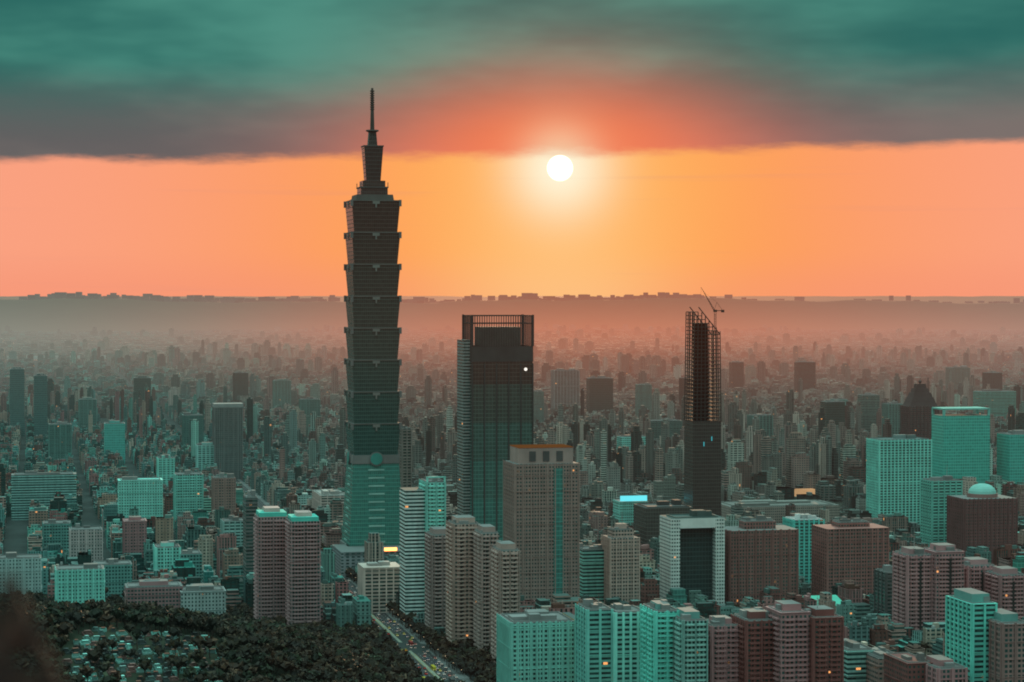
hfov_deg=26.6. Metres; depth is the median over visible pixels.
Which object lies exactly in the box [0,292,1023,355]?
fog
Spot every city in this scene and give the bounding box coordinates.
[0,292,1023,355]
[0,373,1023,656]
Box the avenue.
[236,479,472,681]
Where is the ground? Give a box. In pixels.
[0,296,1023,681]
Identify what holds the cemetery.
on the ground
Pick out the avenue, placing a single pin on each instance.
(432, 665)
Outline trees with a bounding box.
[0,496,938,681]
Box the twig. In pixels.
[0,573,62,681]
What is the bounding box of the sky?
[0,0,1023,296]
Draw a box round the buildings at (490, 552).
[0,88,1023,681]
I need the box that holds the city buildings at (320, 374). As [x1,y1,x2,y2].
[0,338,1023,418]
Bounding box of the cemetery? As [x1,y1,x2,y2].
[62,627,227,681]

